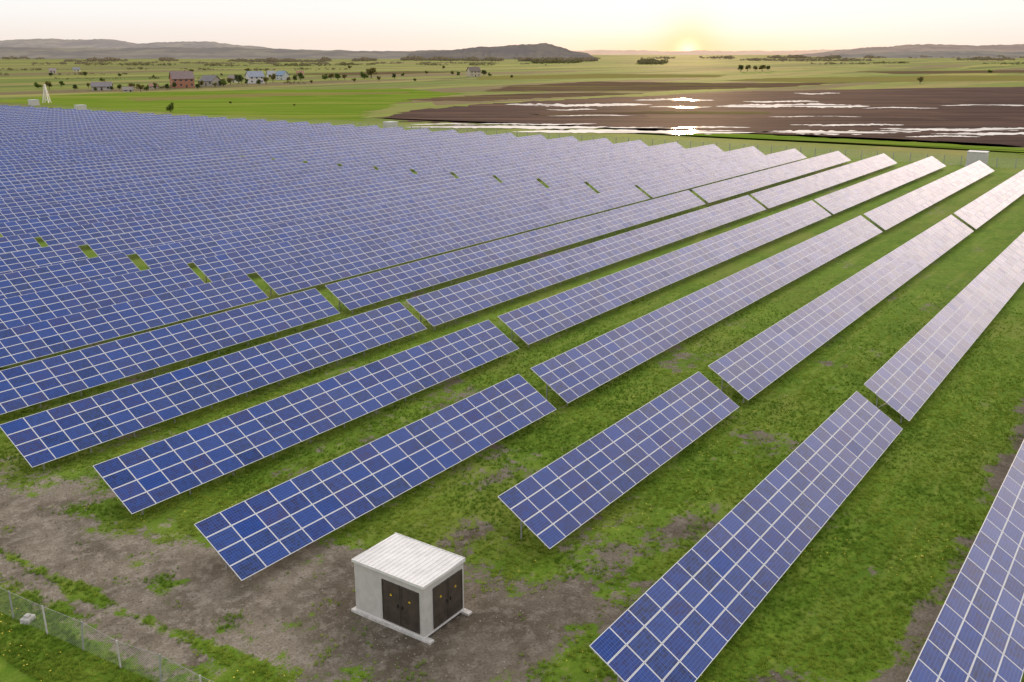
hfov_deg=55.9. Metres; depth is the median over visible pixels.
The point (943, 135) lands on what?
water puddle
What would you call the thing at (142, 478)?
solar panel table
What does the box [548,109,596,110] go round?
water puddle
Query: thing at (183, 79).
house
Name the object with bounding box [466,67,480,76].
house
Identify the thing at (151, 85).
house
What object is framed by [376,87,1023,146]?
ploughed field
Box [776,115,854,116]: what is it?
water puddle
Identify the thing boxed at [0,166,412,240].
solar panel table
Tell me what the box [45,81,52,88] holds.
tree
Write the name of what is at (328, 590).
soil clods
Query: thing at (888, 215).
solar panel table
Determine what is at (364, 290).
solar panel table
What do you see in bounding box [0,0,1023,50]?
sky
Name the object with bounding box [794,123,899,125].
water puddle
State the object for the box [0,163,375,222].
solar panel table
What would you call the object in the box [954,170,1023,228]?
solar panel table
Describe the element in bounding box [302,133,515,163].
solar panel table
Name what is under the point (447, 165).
solar panel table
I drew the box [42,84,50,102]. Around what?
lattice mast
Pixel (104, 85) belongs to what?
house
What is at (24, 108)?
solar panel table
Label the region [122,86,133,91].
house
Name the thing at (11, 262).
solar panel table
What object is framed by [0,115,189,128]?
solar panel table
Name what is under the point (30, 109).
solar panel table
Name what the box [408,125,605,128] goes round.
water puddle
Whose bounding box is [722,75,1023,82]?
stubble field
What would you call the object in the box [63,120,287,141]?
solar panel table
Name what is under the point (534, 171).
solar panel table
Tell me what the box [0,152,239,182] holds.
solar panel table
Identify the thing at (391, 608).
door
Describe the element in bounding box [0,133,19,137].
solar panel table
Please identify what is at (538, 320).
solar panel table
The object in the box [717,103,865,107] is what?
water puddle
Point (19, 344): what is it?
solar panel table
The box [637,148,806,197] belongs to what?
solar panel table
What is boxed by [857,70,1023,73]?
ploughed field
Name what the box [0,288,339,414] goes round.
solar panel table
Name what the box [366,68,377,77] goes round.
tree
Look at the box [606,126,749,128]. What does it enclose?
water puddle
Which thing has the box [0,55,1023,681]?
ground
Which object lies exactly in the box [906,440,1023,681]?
solar panel table
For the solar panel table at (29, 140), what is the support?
on the ground
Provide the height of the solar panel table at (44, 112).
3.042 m
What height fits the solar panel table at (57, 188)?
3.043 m
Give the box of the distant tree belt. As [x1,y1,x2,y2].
[0,54,1023,64]
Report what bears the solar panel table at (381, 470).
on the ground
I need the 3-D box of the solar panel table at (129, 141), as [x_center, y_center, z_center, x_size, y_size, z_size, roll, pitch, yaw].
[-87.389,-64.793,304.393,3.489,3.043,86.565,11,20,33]
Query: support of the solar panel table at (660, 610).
on the ground
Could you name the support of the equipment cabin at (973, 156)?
on the ground
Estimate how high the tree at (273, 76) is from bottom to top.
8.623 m
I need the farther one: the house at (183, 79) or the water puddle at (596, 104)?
the house at (183, 79)
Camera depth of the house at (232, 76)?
890.67 m
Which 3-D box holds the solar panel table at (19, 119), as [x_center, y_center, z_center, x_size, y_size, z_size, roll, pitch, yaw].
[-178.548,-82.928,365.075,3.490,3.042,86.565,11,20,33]
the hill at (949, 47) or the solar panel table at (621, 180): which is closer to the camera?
the solar panel table at (621, 180)
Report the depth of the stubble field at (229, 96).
620.79 m
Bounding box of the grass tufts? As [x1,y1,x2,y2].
[0,266,1023,681]
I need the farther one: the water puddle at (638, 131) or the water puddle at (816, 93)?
the water puddle at (816, 93)
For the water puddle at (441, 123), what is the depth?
375.08 m
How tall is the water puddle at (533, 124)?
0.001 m
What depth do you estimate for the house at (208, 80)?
797.46 m
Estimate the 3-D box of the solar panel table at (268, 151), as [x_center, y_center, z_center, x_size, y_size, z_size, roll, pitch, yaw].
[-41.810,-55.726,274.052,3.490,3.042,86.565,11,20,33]
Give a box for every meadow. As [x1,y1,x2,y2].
[0,88,464,120]
[550,129,1023,153]
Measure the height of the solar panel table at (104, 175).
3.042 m
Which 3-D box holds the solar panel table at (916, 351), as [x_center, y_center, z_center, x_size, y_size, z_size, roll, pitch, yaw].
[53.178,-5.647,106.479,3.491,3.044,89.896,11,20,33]
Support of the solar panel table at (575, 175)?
on the ground
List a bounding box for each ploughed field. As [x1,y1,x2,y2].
[289,71,449,74]
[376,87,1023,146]
[407,93,642,100]
[480,81,849,91]
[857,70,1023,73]
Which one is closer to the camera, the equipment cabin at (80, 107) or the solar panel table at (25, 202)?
the solar panel table at (25, 202)
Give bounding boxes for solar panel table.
[0,106,34,108]
[0,107,47,110]
[0,108,61,111]
[0,109,75,113]
[0,109,90,115]
[0,110,106,117]
[0,111,121,119]
[0,112,138,121]
[0,113,154,123]
[0,114,171,125]
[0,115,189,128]
[0,116,207,133]
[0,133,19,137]
[0,135,40,140]
[0,137,60,144]
[0,139,82,148]
[0,141,106,152]
[0,143,130,157]
[0,145,155,162]
[0,147,182,168]
[0,149,209,175]
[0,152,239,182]
[0,154,271,190]
[0,157,302,199]
[0,160,338,210]
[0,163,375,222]
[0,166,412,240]
[0,233,40,253]
[0,242,87,274]
[0,252,139,298]
[0,262,204,330]
[0,274,268,367]
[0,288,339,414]
[0,302,426,469]
[2,117,226,135]
[22,118,245,137]
[37,169,455,248]
[42,119,267,139]
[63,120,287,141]
[84,173,499,258]
[85,121,309,143]
[93,320,518,514]
[108,123,332,146]
[132,124,354,148]
[134,177,545,268]
[157,125,379,150]
[183,127,404,153]
[192,181,596,282]
[194,374,555,580]
[211,128,430,156]
[239,130,458,158]
[256,185,649,296]
[270,131,485,161]
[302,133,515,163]
[325,190,704,313]
[336,134,546,166]
[372,136,579,169]
[406,195,765,329]
[410,138,612,173]
[450,140,647,177]
[492,142,684,181]
[498,200,830,347]
[498,372,738,548]
[530,215,881,405]
[537,144,723,186]
[585,146,764,192]
[589,391,902,681]
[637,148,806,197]
[692,151,850,205]
[708,215,972,402]
[751,153,896,210]
[814,156,945,216]
[864,160,993,233]
[864,232,1023,422]
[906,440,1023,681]
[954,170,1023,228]
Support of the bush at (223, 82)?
on the ground
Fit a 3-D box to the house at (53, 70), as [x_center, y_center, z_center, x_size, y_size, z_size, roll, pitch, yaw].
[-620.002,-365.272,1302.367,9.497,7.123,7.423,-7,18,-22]
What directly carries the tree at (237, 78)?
on the ground
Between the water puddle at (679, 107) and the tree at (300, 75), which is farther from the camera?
the tree at (300, 75)
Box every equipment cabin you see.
[28,99,39,105]
[74,105,86,109]
[351,532,471,644]
[383,121,397,127]
[964,150,989,165]
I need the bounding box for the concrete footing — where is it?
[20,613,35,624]
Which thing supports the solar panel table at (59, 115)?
on the ground
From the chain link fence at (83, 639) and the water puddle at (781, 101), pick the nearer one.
the chain link fence at (83, 639)
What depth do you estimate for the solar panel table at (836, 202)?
186.14 m
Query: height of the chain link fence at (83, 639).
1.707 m
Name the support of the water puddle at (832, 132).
on the ploughed field at (962, 116)
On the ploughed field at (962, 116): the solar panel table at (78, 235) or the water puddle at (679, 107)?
the water puddle at (679, 107)
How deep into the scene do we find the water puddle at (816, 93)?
650.02 m
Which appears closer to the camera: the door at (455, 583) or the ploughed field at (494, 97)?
the door at (455, 583)
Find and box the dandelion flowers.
[0,285,1012,681]
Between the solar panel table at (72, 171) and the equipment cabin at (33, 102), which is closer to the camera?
the solar panel table at (72, 171)
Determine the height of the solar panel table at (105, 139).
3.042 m
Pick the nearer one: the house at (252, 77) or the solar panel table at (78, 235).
the solar panel table at (78, 235)
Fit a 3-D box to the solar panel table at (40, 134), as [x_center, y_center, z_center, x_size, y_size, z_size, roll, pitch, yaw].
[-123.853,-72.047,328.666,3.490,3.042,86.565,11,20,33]
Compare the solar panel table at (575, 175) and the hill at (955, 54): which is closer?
the solar panel table at (575, 175)
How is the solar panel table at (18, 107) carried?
on the ground
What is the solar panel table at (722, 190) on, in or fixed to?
on the ground
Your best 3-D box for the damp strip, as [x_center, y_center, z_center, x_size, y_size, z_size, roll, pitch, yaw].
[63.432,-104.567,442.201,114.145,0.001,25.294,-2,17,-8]
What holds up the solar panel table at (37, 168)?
on the ground
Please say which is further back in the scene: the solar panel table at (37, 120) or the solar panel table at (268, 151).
the solar panel table at (37, 120)
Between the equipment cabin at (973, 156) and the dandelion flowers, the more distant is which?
the equipment cabin at (973, 156)
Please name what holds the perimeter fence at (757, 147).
on the ground
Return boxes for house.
[48,68,56,72]
[72,67,80,70]
[90,81,112,89]
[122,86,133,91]
[148,82,158,88]
[169,70,194,87]
[199,74,221,85]
[228,75,236,82]
[244,70,264,83]
[266,70,275,76]
[276,70,288,79]
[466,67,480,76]
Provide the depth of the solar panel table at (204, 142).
286.30 m
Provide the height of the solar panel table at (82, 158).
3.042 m
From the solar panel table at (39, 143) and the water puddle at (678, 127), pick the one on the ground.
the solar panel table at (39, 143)
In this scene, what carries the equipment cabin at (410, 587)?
on the ground
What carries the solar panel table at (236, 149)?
on the ground
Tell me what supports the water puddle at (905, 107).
on the ploughed field at (962, 116)
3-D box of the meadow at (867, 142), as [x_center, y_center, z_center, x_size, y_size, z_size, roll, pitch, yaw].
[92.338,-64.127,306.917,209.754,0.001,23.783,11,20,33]
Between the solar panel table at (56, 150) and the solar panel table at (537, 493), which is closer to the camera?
the solar panel table at (537, 493)
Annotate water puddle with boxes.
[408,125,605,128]
[413,123,471,124]
[483,123,589,124]
[504,103,652,106]
[518,129,761,133]
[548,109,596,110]
[564,115,628,115]
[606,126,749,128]
[634,98,711,100]
[654,106,704,107]
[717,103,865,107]
[745,100,818,102]
[762,130,920,134]
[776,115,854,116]
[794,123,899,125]
[799,92,829,93]
[877,107,933,108]
[881,127,1023,130]
[912,135,976,136]
[937,132,1023,135]
[941,104,1023,105]
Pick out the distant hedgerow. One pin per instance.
(640, 61)
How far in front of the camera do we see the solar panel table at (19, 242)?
129.11 m
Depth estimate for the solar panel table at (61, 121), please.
356.82 m
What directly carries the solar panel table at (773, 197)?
on the ground
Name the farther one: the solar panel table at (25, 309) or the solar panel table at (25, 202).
the solar panel table at (25, 202)
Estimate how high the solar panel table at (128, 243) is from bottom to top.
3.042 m
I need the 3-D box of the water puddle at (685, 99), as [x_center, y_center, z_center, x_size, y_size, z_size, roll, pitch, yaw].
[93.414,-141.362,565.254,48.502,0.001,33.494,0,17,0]
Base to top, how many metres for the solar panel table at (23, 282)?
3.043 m
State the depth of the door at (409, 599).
45.29 m
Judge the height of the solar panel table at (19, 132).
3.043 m
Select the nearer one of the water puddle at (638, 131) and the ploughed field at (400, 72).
the water puddle at (638, 131)
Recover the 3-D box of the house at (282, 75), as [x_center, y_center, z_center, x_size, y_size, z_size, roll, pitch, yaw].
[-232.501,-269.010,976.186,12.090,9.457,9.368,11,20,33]
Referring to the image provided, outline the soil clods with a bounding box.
[0,322,1020,681]
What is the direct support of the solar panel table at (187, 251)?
on the ground
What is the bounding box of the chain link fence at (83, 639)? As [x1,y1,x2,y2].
[0,587,212,681]
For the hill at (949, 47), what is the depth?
7707.15 m
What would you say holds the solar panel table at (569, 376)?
on the ground
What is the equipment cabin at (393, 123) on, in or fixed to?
on the ground
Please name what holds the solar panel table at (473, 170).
on the ground
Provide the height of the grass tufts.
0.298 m
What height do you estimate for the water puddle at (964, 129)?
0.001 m
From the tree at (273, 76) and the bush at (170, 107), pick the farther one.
the tree at (273, 76)
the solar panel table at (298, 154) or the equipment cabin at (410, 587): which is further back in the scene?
the solar panel table at (298, 154)
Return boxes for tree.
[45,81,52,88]
[136,84,144,91]
[233,74,243,82]
[269,73,275,79]
[297,72,304,80]
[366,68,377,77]
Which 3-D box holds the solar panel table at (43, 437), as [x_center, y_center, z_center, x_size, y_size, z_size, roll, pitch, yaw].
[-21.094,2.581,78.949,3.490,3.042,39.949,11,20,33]
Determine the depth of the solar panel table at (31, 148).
257.03 m
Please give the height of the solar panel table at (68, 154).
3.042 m
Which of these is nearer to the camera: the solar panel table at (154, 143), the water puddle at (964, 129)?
the solar panel table at (154, 143)
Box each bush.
[166,102,173,111]
[219,79,226,85]
[360,71,368,78]
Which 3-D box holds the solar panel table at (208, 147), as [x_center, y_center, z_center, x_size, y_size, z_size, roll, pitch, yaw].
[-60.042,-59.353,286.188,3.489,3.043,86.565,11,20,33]
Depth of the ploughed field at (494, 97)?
606.43 m
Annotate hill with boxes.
[0,38,293,49]
[0,46,447,58]
[406,43,593,58]
[571,49,848,54]
[800,44,1023,56]
[832,51,1023,57]
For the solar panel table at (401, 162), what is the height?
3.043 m
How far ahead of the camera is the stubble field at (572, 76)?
1113.97 m
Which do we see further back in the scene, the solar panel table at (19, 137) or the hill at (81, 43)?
the hill at (81, 43)
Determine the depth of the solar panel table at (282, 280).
130.19 m
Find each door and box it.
[381,579,400,625]
[400,586,419,633]
[433,579,448,628]
[447,569,462,617]
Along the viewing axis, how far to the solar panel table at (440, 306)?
116.83 m
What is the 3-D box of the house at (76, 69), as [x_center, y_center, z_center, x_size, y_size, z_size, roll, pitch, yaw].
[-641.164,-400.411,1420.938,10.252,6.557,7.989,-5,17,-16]
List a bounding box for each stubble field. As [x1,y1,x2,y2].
[126,92,410,100]
[477,74,723,79]
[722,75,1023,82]
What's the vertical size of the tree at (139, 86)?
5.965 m
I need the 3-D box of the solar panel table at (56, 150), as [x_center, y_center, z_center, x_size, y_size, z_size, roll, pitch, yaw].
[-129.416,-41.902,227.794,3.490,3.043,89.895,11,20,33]
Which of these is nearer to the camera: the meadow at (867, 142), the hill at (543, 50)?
the meadow at (867, 142)
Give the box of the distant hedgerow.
[0,58,1023,87]
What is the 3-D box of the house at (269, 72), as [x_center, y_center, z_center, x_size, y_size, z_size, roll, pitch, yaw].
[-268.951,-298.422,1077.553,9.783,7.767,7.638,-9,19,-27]
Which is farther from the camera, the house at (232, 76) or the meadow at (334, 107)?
the house at (232, 76)
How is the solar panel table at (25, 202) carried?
on the ground
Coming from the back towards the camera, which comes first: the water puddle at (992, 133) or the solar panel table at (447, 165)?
the water puddle at (992, 133)
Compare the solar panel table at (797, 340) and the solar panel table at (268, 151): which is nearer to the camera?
the solar panel table at (797, 340)
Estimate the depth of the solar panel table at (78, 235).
155.97 m
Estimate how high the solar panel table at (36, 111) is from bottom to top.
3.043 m
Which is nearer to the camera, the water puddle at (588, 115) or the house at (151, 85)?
the water puddle at (588, 115)
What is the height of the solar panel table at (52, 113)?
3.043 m
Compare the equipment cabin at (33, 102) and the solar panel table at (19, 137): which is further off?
the equipment cabin at (33, 102)
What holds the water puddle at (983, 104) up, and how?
on the ploughed field at (962, 116)
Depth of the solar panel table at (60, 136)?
317.01 m
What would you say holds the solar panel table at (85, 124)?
on the ground
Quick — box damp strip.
[534,111,769,114]
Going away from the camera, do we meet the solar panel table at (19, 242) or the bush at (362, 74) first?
the solar panel table at (19, 242)
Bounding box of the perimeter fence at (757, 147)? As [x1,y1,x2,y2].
[352,122,1023,168]
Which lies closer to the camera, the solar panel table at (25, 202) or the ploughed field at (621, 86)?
the solar panel table at (25, 202)
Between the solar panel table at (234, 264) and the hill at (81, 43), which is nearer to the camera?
the solar panel table at (234, 264)
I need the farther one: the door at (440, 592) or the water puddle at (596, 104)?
the water puddle at (596, 104)

